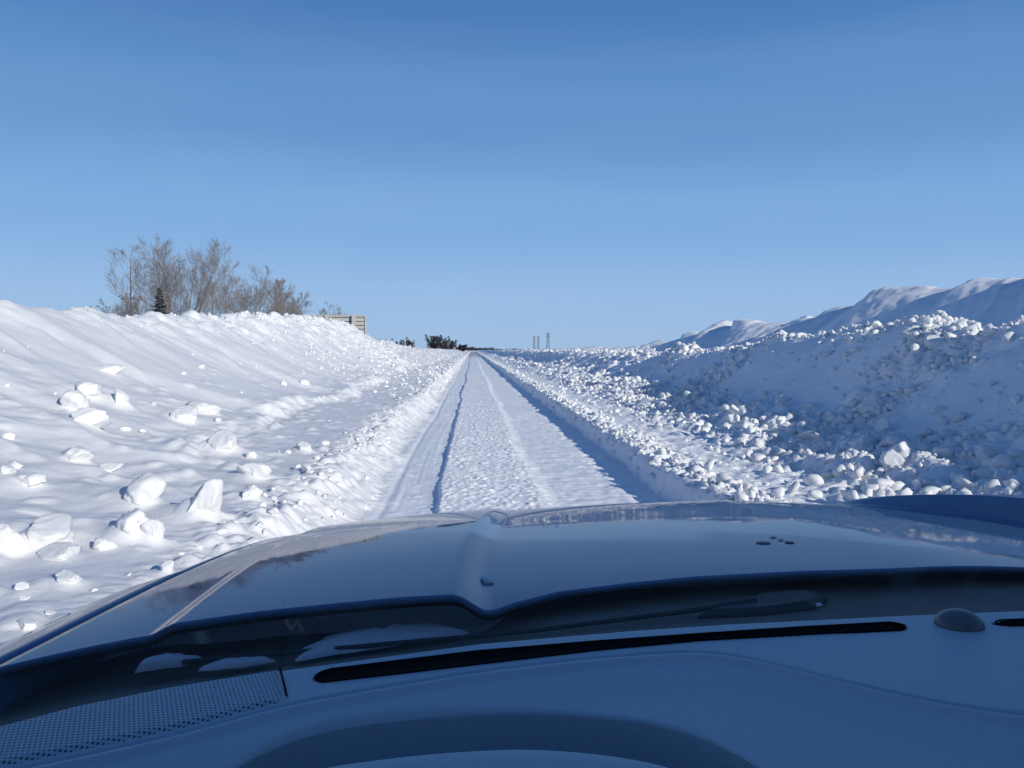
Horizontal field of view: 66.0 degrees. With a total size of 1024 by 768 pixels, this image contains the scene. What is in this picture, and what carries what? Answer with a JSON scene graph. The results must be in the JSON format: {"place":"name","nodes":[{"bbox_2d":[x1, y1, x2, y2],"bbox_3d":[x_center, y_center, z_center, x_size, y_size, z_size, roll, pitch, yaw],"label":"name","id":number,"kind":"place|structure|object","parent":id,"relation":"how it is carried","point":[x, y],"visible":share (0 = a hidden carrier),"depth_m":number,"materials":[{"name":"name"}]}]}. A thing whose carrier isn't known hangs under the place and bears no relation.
{"place":"outdoors","nodes":[
{"label":"outdoors","id":0,"kind":"place"},
{"bbox_2d":[0,299,469,644],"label":"snow bank","id":1,"kind":"structure","parent":0,"point":[266,416],"depth_m":9.07,"materials":[{"name":"white snow"}]},
{"bbox_2d":[1,433,14,439],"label":"snow block","id":2,"kind":"object","parent":1,"relation":"on","point":[10,436],"depth_m":6.75,"materials":[{"name":"white snow"}]},
{"bbox_2d":[0,464,16,473],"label":"snow block","id":3,"kind":"object","parent":1,"relation":"on","point":[6,469],"depth_m":5.66,"materials":[{"name":"white snow"}]},
{"bbox_2d":[7,460,22,468],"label":"snow block","id":4,"kind":"object","parent":1,"relation":"on","point":[16,464],"depth_m":5.89,"materials":[{"name":"white snow"}]},
{"bbox_2d":[0,522,30,551],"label":"snow block","id":5,"kind":"object","parent":1,"relation":"on","point":[11,539],"depth_m":4.18,"materials":[{"name":"white snow"}]},
{"bbox_2d":[13,581,28,589],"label":"snow block","id":6,"kind":"object","parent":1,"relation":"on","point":[21,585],"depth_m":3.65,"materials":[{"name":"white snow"}]},
{"bbox_2d":[17,595,30,599],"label":"snow block","id":7,"kind":"object","parent":1,"relation":"on","point":[26,597],"depth_m":3.56,"materials":[{"name":"white snow"}]},
{"bbox_2d":[16,617,38,630],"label":"snow block","id":8,"kind":"object","parent":1,"relation":"on","point":[24,623],"depth_m":3.21,"materials":[{"name":"white snow"}]},
{"bbox_2d":[13,473,46,485],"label":"snow block","id":9,"kind":"object","parent":1,"relation":"on","point":[29,479],"depth_m":5.56,"materials":[{"name":"white snow"}]},
{"bbox_2d":[45,610,54,613],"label":"snow block","id":10,"kind":"object","parent":1,"relation":"on","point":[48,611],"depth_m":3.37,"materials":[{"name":"white snow"}]},
{"bbox_2d":[25,511,75,547],"bbox_3d":[-2.596,0.841,4.424,0.258,0.211,0.341,-1,3,-26],"label":"snow block","id":11,"kind":"object","parent":1,"relation":"on","point":[44,530],"depth_m":4.35,"materials":[{"name":"white snow"}]},
{"bbox_2d":[37,542,81,559],"bbox_3d":[-2.442,0.911,4.219,0.198,0.111,0.214,0,3,-10],"label":"snow block","id":12,"kind":"object","parent":1,"relation":"on","point":[59,551],"depth_m":4.20,"materials":[{"name":"white snow"}]},
{"bbox_2d":[55,569,82,582],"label":"snow block","id":13,"kind":"object","parent":1,"relation":"on","point":[65,575],"depth_m":3.75,"materials":[{"name":"white snow"}]},
{"bbox_2d":[60,389,89,409],"bbox_3d":[-4.682,0.203,8.486,0.237,0.297,0.332,0,3,7],"label":"snow block","id":14,"kind":"object","parent":1,"relation":"on","point":[75,399],"depth_m":8.38,"materials":[{"name":"white snow"}]},
{"bbox_2d":[60,446,93,460],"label":"snow block","id":15,"kind":"object","parent":1,"relation":"on","point":[78,453],"depth_m":6.50,"materials":[{"name":"white snow"}]},
{"bbox_2d":[75,381,101,395],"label":"snow block","id":16,"kind":"object","parent":1,"relation":"on","point":[88,388],"depth_m":9.27,"materials":[{"name":"white snow"}]},
{"bbox_2d":[70,407,110,427],"bbox_3d":[-4.209,0.350,7.873,0.367,0.252,0.345,-2,3,-32],"label":"snow block","id":17,"kind":"object","parent":1,"relation":"on","point":[96,417],"depth_m":7.78,"materials":[{"name":"white snow"}]},
{"bbox_2d":[92,538,117,550],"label":"snow block","id":18,"kind":"object","parent":1,"relation":"on","point":[101,544],"depth_m":4.40,"materials":[{"name":"white snow"}]},
{"bbox_2d":[98,462,123,471],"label":"snow block","id":19,"kind":"object","parent":1,"relation":"on","point":[110,467],"depth_m":6.40,"materials":[{"name":"white snow"}]},
{"bbox_2d":[96,364,126,373],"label":"snow block","id":20,"kind":"object","parent":1,"relation":"on","point":[113,368],"depth_m":10.91,"materials":[{"name":"white snow"}]},
{"bbox_2d":[114,388,129,404],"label":"snow block","id":21,"kind":"object","parent":1,"relation":"on","point":[121,397],"depth_m":9.37,"materials":[{"name":"white snow"}]},
{"bbox_2d":[119,427,131,430],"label":"snow block","id":22,"kind":"object","parent":1,"relation":"on","point":[126,428],"depth_m":8.27,"materials":[{"name":"white snow"}]},
{"bbox_2d":[116,508,150,536],"bbox_3d":[-2.227,0.854,4.622,0.182,0.235,0.156,0,3,5],"label":"snow block","id":23,"kind":"object","parent":1,"relation":"on","point":[130,522],"depth_m":4.59,"materials":[{"name":"white snow"}]},
{"bbox_2d":[137,429,146,432],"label":"snow block","id":24,"kind":"object","parent":1,"relation":"on","point":[142,431],"depth_m":8.26,"materials":[{"name":"white snow"}]},
{"bbox_2d":[123,473,166,505],"bbox_3d":[-2.554,0.723,5.487,0.273,0.214,0.255,-1,3,-27],"label":"snow block","id":25,"kind":"object","parent":1,"relation":"on","point":[146,489],"depth_m":5.40,"materials":[{"name":"white snow"}]},
{"bbox_2d":[141,519,164,539],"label":"snow block","id":26,"kind":"object","parent":1,"relation":"on","point":[154,528],"depth_m":4.58,"materials":[{"name":"white snow"}]},
{"bbox_2d":[161,559,173,571],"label":"snow block","id":27,"kind":"object","parent":1,"relation":"on","point":[167,565],"depth_m":4.01,"materials":[{"name":"white snow"}]},
{"bbox_2d":[170,405,197,422],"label":"snow block","id":28,"kind":"object","parent":1,"relation":"on","point":[188,413],"depth_m":9.63,"materials":[{"name":"white snow"}]},
{"bbox_2d":[187,401,221,413],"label":"snow block","id":29,"kind":"object","parent":1,"relation":"on","point":[203,407],"depth_m":10.37,"materials":[{"name":"white snow"}]},
{"bbox_2d":[187,479,222,513],"bbox_3d":[-2.044,0.783,5.267,0.224,0.318,0.191,0,3,-6],"label":"snow block","id":30,"kind":"object","parent":1,"relation":"on","point":[208,495],"depth_m":5.20,"materials":[{"name":"white snow"}]},
{"bbox_2d":[217,528,227,532],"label":"snow block","id":31,"kind":"object","parent":1,"relation":"on","point":[222,530],"depth_m":4.89,"materials":[{"name":"white snow"}]},
{"bbox_2d":[207,429,237,450],"bbox_3d":[-3.006,0.632,8.174,0.300,0.324,0.288,-1,3,-15],"label":"snow block","id":32,"kind":"object","parent":1,"relation":"on","point":[222,439],"depth_m":8.12,"materials":[{"name":"white snow"}]},
{"bbox_2d":[3,306,465,534],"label":"snow rubble","id":33,"kind":"object","parent":1,"relation":"on","point":[274,497],"visible":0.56,"depth_m":25.30,"materials":[{"name":"white snow"}]},
{"bbox_2d":[245,451,256,457],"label":"snow block","id":34,"kind":"object","parent":1,"relation":"on","point":[250,454],"depth_m":7.99,"materials":[{"name":"white snow"}]},
{"bbox_2d":[242,483,262,499],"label":"snow block","id":35,"kind":"object","parent":1,"relation":"on","point":[251,490],"depth_m":5.99,"materials":[{"name":"white snow"}]},
{"bbox_2d":[237,463,271,477],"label":"snow block","id":36,"kind":"object","parent":1,"relation":"on","point":[262,470],"depth_m":6.83,"materials":[{"name":"white snow"}]},
{"bbox_2d":[256,521,263,527],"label":"snow block","id":37,"kind":"object","parent":1,"relation":"on","point":[259,524],"depth_m":5.08,"materials":[{"name":"white snow"}]},
{"bbox_2d":[268,507,279,514],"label":"snow block","id":38,"kind":"object","parent":1,"relation":"on","point":[272,510],"depth_m":5.28,"materials":[{"name":"white snow"}]},
{"bbox_2d":[290,474,300,479],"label":"snow block","id":39,"kind":"object","parent":1,"relation":"on","point":[295,477],"depth_m":6.86,"materials":[{"name":"white snow"}]},
{"bbox_2d":[296,441,311,449],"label":"snow block","id":40,"kind":"object","parent":1,"relation":"on","point":[301,445],"depth_m":8.63,"materials":[{"name":"white snow"}]},
{"bbox_2d":[299,379,309,384],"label":"snow block","id":41,"kind":"object","parent":1,"relation":"on","point":[302,381],"depth_m":17.53,"materials":[{"name":"white snow"}]},
{"bbox_2d":[301,464,311,471],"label":"snow block","id":42,"kind":"object","parent":1,"relation":"on","point":[306,466],"depth_m":7.34,"materials":[{"name":"white snow"}]},
{"bbox_2d":[321,441,329,444],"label":"snow block","id":43,"kind":"object","parent":1,"relation":"on","point":[325,443],"depth_m":9.44,"materials":[{"name":"white snow"}]},
{"bbox_2d":[310,315,366,333],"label":"building","id":44,"kind":"structure","parent":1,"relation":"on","point":[358,322],"depth_m":54.39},
{"bbox_2d":[424,334,450,348],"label":"dark tree","id":45,"kind":"object","parent":1,"relation":"on","point":[438,343],"visible":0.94,"depth_m":227.98,"materials":[{"name":"plant"}]},
{"bbox_2d":[441,340,456,348],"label":"bush","id":46,"kind":"object","parent":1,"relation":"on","point":[451,344],"visible":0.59,"depth_m":248.24,"materials":[{"name":"plant"}]},
{"bbox_2d":[458,344,467,351],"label":"bush","id":47,"kind":"object","parent":1,"relation":"on","point":[463,348],"visible":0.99,"depth_m":298.62,"materials":[{"name":"plant"}]},
{"bbox_2d":[357,352,656,520],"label":"road","id":48,"kind":"structure","parent":0,"point":[488,435],"depth_m":10.00,"materials":[{"name":"white snow"}]},
{"bbox_2d":[0,494,1023,767],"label":"car","id":49,"kind":"object","parent":48,"relation":"on","point":[680,634],"visible":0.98,"depth_m":0.60,"materials":[{"name":"blue paint"}]},
{"bbox_2d":[135,653,200,672],"bbox_3d":[-0.261,0.210,0.603,0.049,0.009,0.018,-1,3,-21],"label":"snow patch","id":50,"kind":"object","parent":49,"relation":"on","point":[162,661],"visible":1,"depth_m":0.60,"materials":[{"name":"white snow"}]},
{"bbox_2d":[198,656,274,670],"bbox_3d":[-0.209,0.211,0.601,0.056,0.005,0.020,-1,3,-12],"label":"snow patch","id":51,"kind":"object","parent":49,"relation":"on","point":[230,663],"visible":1,"depth_m":0.59,"materials":[{"name":"white snow"}]},
{"bbox_2d":[295,623,468,661],"bbox_3d":[-0.107,0.205,0.644,0.140,0.010,0.041,-1,3,-20],"label":"snow patch","id":52,"kind":"object","parent":49,"relation":"on","point":[324,647],"visible":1,"depth_m":0.64,"materials":[{"name":"white snow"}]},
{"bbox_2d":[481,575,493,583],"bbox_3d":[-0.023,0.186,0.750,0.013,0.007,0.021,0,3,-3],"label":"snow clump","id":53,"kind":"object","parent":49,"relation":"on","point":[488,579],"visible":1,"depth_m":0.74,"materials":[{"name":"white snow"}]},
{"bbox_2d":[0,0,1023,349],"label":"sky","id":54,"kind":"structure","parent":0,"point":[496,174],"materials":[{"name":"blue"}]},
{"bbox_2d":[476,318,1023,503],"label":"snow bank","id":55,"kind":"structure","parent":0,"point":[999,366],"depth_m":10.87,"materials":[{"name":"white snow"}]},
{"bbox_2d":[487,342,723,392],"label":"snow rubble","id":56,"kind":"object","parent":55,"relation":"on","point":[684,348],"visible":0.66,"depth_m":33.66,"materials":[{"name":"white snow"}]},
{"bbox_2d":[486,358,799,502],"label":"snow windrow","id":57,"kind":"object","parent":55,"relation":"on","point":[707,479],"visible":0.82,"depth_m":8.85,"materials":[{"name":"white snow"}]},
{"bbox_2d":[729,404,739,414],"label":"snow chunk","id":58,"kind":"object","parent":55,"relation":"on","point":[733,409],"visible":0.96,"depth_m":12.35,"materials":[{"name":"white snow"}]},
{"bbox_2d":[734,437,745,445],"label":"snow chunk","id":59,"kind":"object","parent":55,"relation":"on","point":[739,441],"visible":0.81,"depth_m":10.07,"materials":[{"name":"white snow"}]},
{"bbox_2d":[759,416,767,421],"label":"snow chunk","id":60,"kind":"object","parent":55,"relation":"on","point":[763,418],"visible":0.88,"depth_m":11.65,"materials":[{"name":"white snow"}]},
{"bbox_2d":[533,312,1023,501],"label":"snow rubble","id":61,"kind":"object","parent":55,"relation":"on","point":[877,481],"visible":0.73,"depth_m":10.16,"materials":[{"name":"white snow"}]},
{"bbox_2d":[775,394,785,405],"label":"snow chunk","id":62,"kind":"object","parent":55,"relation":"on","point":[781,399],"visible":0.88,"depth_m":12.16,"materials":[{"name":"white snow"}]},
{"bbox_2d":[804,448,811,455],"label":"snow chunk","id":63,"kind":"object","parent":55,"relation":"on","point":[808,452],"visible":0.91,"depth_m":8.32,"materials":[{"name":"white snow"}]},
{"bbox_2d":[801,431,816,439],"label":"snow chunk","id":64,"kind":"object","parent":55,"relation":"on","point":[806,435],"visible":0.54,"depth_m":9.62,"materials":[{"name":"white snow"}]},
{"bbox_2d":[811,433,820,439],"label":"snow chunk","id":65,"kind":"object","parent":55,"relation":"on","point":[816,436],"visible":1,"depth_m":9.11,"materials":[{"name":"white snow"}]},
{"bbox_2d":[814,410,821,416],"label":"snow chunk","id":66,"kind":"object","parent":55,"relation":"on","point":[818,413],"visible":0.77,"depth_m":11.23,"materials":[{"name":"white snow"}]},
{"bbox_2d":[841,427,852,434],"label":"snow chunk","id":67,"kind":"object","parent":55,"relation":"on","point":[850,429],"visible":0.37,"depth_m":9.76,"materials":[{"name":"white snow"}]},
{"bbox_2d":[849,434,870,445],"bbox_3d":[3.752,0.652,8.504,0.242,0.279,0.216,19,36,33],"label":"snow chunk","id":68,"kind":"object","parent":55,"relation":"on","point":[865,439],"visible":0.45,"depth_m":8.41,"materials":[{"name":"white snow"}]},
{"bbox_2d":[857,399,880,413],"bbox_3d":[4.647,0.310,10.247,0.220,0.202,0.290,10,-26,-41],"label":"snow chunk","id":69,"kind":"object","parent":55,"relation":"on","point":[865,406],"visible":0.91,"depth_m":10.20,"materials":[{"name":"white snow"}]},
{"bbox_2d":[869,321,881,327],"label":"snow chunk","id":70,"kind":"object","parent":55,"relation":"on","point":[873,324],"visible":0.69,"depth_m":13.95,"materials":[{"name":"white snow"}]},
{"bbox_2d":[875,418,892,431],"bbox_3d":[4.455,0.524,9.428,0.194,0.250,0.254,-15,-12,13],"label":"snow chunk","id":71,"kind":"object","parent":55,"relation":"on","point":[882,424],"visible":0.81,"depth_m":9.39,"materials":[{"name":"white snow"}]},
{"bbox_2d":[879,449,904,469],"bbox_3d":[3.600,0.718,7.483,0.222,0.207,0.165,1,3,13],"label":"snow chunk","id":72,"kind":"object","parent":55,"relation":"on","point":[889,459],"visible":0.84,"depth_m":7.42,"materials":[{"name":"white snow"}]},
{"bbox_2d":[890,441,916,453],"bbox_3d":[3.818,0.670,7.663,0.265,0.230,0.223,0,3,-6],"label":"snow chunk","id":73,"kind":"object","parent":55,"relation":"on","point":[905,445],"visible":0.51,"depth_m":7.63,"materials":[{"name":"white snow"}]},
{"bbox_2d":[897,345,910,358],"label":"snow chunk","id":74,"kind":"object","parent":55,"relation":"on","point":[904,349],"visible":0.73,"depth_m":11.06,"materials":[{"name":"white snow"}]},
{"bbox_2d":[901,327,914,335],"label":"snow chunk","id":75,"kind":"object","parent":55,"relation":"on","point":[908,331],"visible":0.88,"depth_m":11.53,"materials":[{"name":"white snow"}]},
{"bbox_2d":[908,353,919,364],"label":"snow chunk","id":76,"kind":"object","parent":55,"relation":"on","point":[914,358],"visible":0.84,"depth_m":10.71,"materials":[{"name":"white snow"}]},
{"bbox_2d":[918,477,934,486],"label":"snow chunk","id":77,"kind":"object","parent":55,"relation":"on","point":[926,482],"visible":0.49,"depth_m":6.85,"materials":[{"name":"white snow"}]},
{"bbox_2d":[921,490,931,494],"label":"snow chunk","id":78,"kind":"object","parent":55,"relation":"on","point":[923,492],"visible":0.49,"depth_m":6.27,"materials":[{"name":"white snow"}]},
{"bbox_2d":[924,335,943,349],"bbox_3d":[5.790,-0.567,10.824,0.192,0.221,0.245,-2,3,-42],"label":"snow chunk","id":79,"kind":"object","parent":55,"relation":"on","point":[931,342],"visible":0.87,"depth_m":10.79,"materials":[{"name":"white snow"}]},
{"bbox_2d":[934,310,946,315],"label":"snow chunk","id":80,"kind":"object","parent":55,"relation":"on","point":[937,312],"visible":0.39,"depth_m":12.13,"materials":[{"name":"white snow"}]},
{"bbox_2d":[941,364,947,370],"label":"snow chunk","id":81,"kind":"object","parent":55,"relation":"on","point":[943,367],"visible":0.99,"depth_m":9.96,"materials":[{"name":"white snow"}]},
{"bbox_2d":[964,430,973,438],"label":"snow chunk","id":82,"kind":"object","parent":55,"relation":"on","point":[967,433],"visible":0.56,"depth_m":7.82,"materials":[{"name":"white snow"}]},
{"bbox_2d":[978,485,983,491],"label":"snow chunk","id":83,"kind":"object","parent":55,"relation":"on","point":[981,488],"visible":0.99,"depth_m":6.16,"materials":[{"name":"white snow"}]},
{"bbox_2d":[970,467,993,479],"bbox_3d":[4.044,0.777,6.780,0.167,0.113,0.179,11,-28,-31],"label":"snow chunk","id":84,"kind":"object","parent":55,"relation":"on","point":[980,473],"visible":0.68,"depth_m":6.75,"materials":[{"name":"white snow"}]},
{"bbox_2d":[974,444,994,462],"bbox_3d":[4.277,0.626,7.160,0.177,0.163,0.170,-12,41,-24],"label":"snow chunk","id":85,"kind":"object","parent":55,"relation":"on","point":[982,452],"visible":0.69,"depth_m":7.11,"materials":[{"name":"white snow"}]},
{"bbox_2d":[993,470,1004,482],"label":"snow chunk","id":86,"kind":"object","parent":55,"relation":"on","point":[999,475],"visible":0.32,"depth_m":6.47,"materials":[{"name":"white snow"}]},
{"bbox_2d":[1008,482,1019,492],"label":"snow chunk","id":87,"kind":"object","parent":55,"relation":"on","point":[1012,485],"visible":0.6,"depth_m":6.01,"materials":[{"name":"white snow"}]},
{"bbox_3d":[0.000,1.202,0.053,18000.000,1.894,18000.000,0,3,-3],"label":"ground","id":88,"kind":"structure","parent":0,"visible":0},
{"bbox_2d":[90,293,154,315],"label":"shrub","id":89,"kind":"object","parent":88,"relation":"on","point":[127,310],"visible":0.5,"depth_m":60.00,"materials":[{"name":"brown plant"}]},
{"bbox_2d":[102,245,178,314],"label":"bare tree","id":90,"kind":"object","parent":88,"relation":"on","point":[130,273],"visible":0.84,"depth_m":63.43,"materials":[{"name":"brown plant"}]},
{"bbox_2d":[123,283,192,314],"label":"bare tree","id":91,"kind":"object","parent":88,"relation":"on","point":[162,304],"visible":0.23,"depth_m":78.32,"materials":[{"name":"brown plant"}]},
{"bbox_2d":[151,286,167,314],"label":"spruce tree","id":92,"kind":"object","parent":88,"relation":"on","point":[158,305],"visible":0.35,"depth_m":58.47,"materials":[{"name":"green plant"}]},
{"bbox_2d":[130,231,247,314],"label":"bare tree","id":93,"kind":"object","parent":88,"relation":"on","point":[166,277],"visible":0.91,"depth_m":69.93,"materials":[{"name":"grey plant"}]},
{"bbox_2d":[185,254,254,315],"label":"bare tree","id":94,"kind":"object","parent":88,"relation":"on","point":[223,287],"visible":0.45,"depth_m":77.87,"materials":[{"name":"brown plant"}]},
{"bbox_2d":[203,262,281,313],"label":"bare tree","id":95,"kind":"object","parent":88,"relation":"on","point":[241,301],"visible":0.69,"depth_m":88.37,"materials":[{"name":"brown plant"}]},
{"bbox_2d":[221,278,289,313],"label":"bare tree","id":96,"kind":"object","parent":88,"relation":"on","point":[263,309],"visible":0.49,"depth_m":94.60,"materials":[{"name":"brown plant"}]},
{"bbox_2d":[261,279,304,314],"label":"bare tree","id":97,"kind":"object","parent":88,"relation":"on","point":[287,295],"visible":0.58,"depth_m":106.02,"materials":[{"name":"brown plant"}]},
{"bbox_2d":[265,288,311,315],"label":"bare tree","id":98,"kind":"object","parent":88,"relation":"on","point":[305,304],"visible":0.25,"depth_m":115.70,"materials":[{"name":"brown plant"}]},
{"bbox_2d":[288,296,300,313],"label":"bare tree","id":99,"kind":"object","parent":88,"relation":"on","point":[294,305],"visible":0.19,"depth_m":121.84,"materials":[{"name":"brown plant"}]},
{"bbox_2d":[318,302,347,314],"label":"bare tree","id":100,"kind":"object","parent":88,"relation":"on","point":[323,310],"visible":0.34,"depth_m":146.21,"materials":[{"name":"brown plant"}]},
{"bbox_2d":[396,340,414,346],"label":"bush","id":101,"kind":"object","parent":88,"relation":"on","point":[409,343],"visible":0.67,"depth_m":237.40,"materials":[{"name":"plant"}]},
{"bbox_2d":[456,346,528,350],"bbox_3d":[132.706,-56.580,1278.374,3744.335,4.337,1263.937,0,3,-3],"label":"wood","id":102,"kind":"object","parent":88,"relation":"on","point":[475,348],"visible":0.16,"depth_m":659.48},
{"bbox_2d":[546,333,549,348],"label":"transmission tower","id":103,"kind":"structure","parent":88,"relation":"on","point":[547,344],"depth_m":902.62,"materials":[{"name":"metal"}]},
{"bbox_2d":[538,277,1023,351],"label":"snow drift","id":104,"kind":"object","parent":88,"relation":"on","point":[995,302],"visible":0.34,"depth_m":20.19,"materials":[{"name":"white snow"}]}
]}

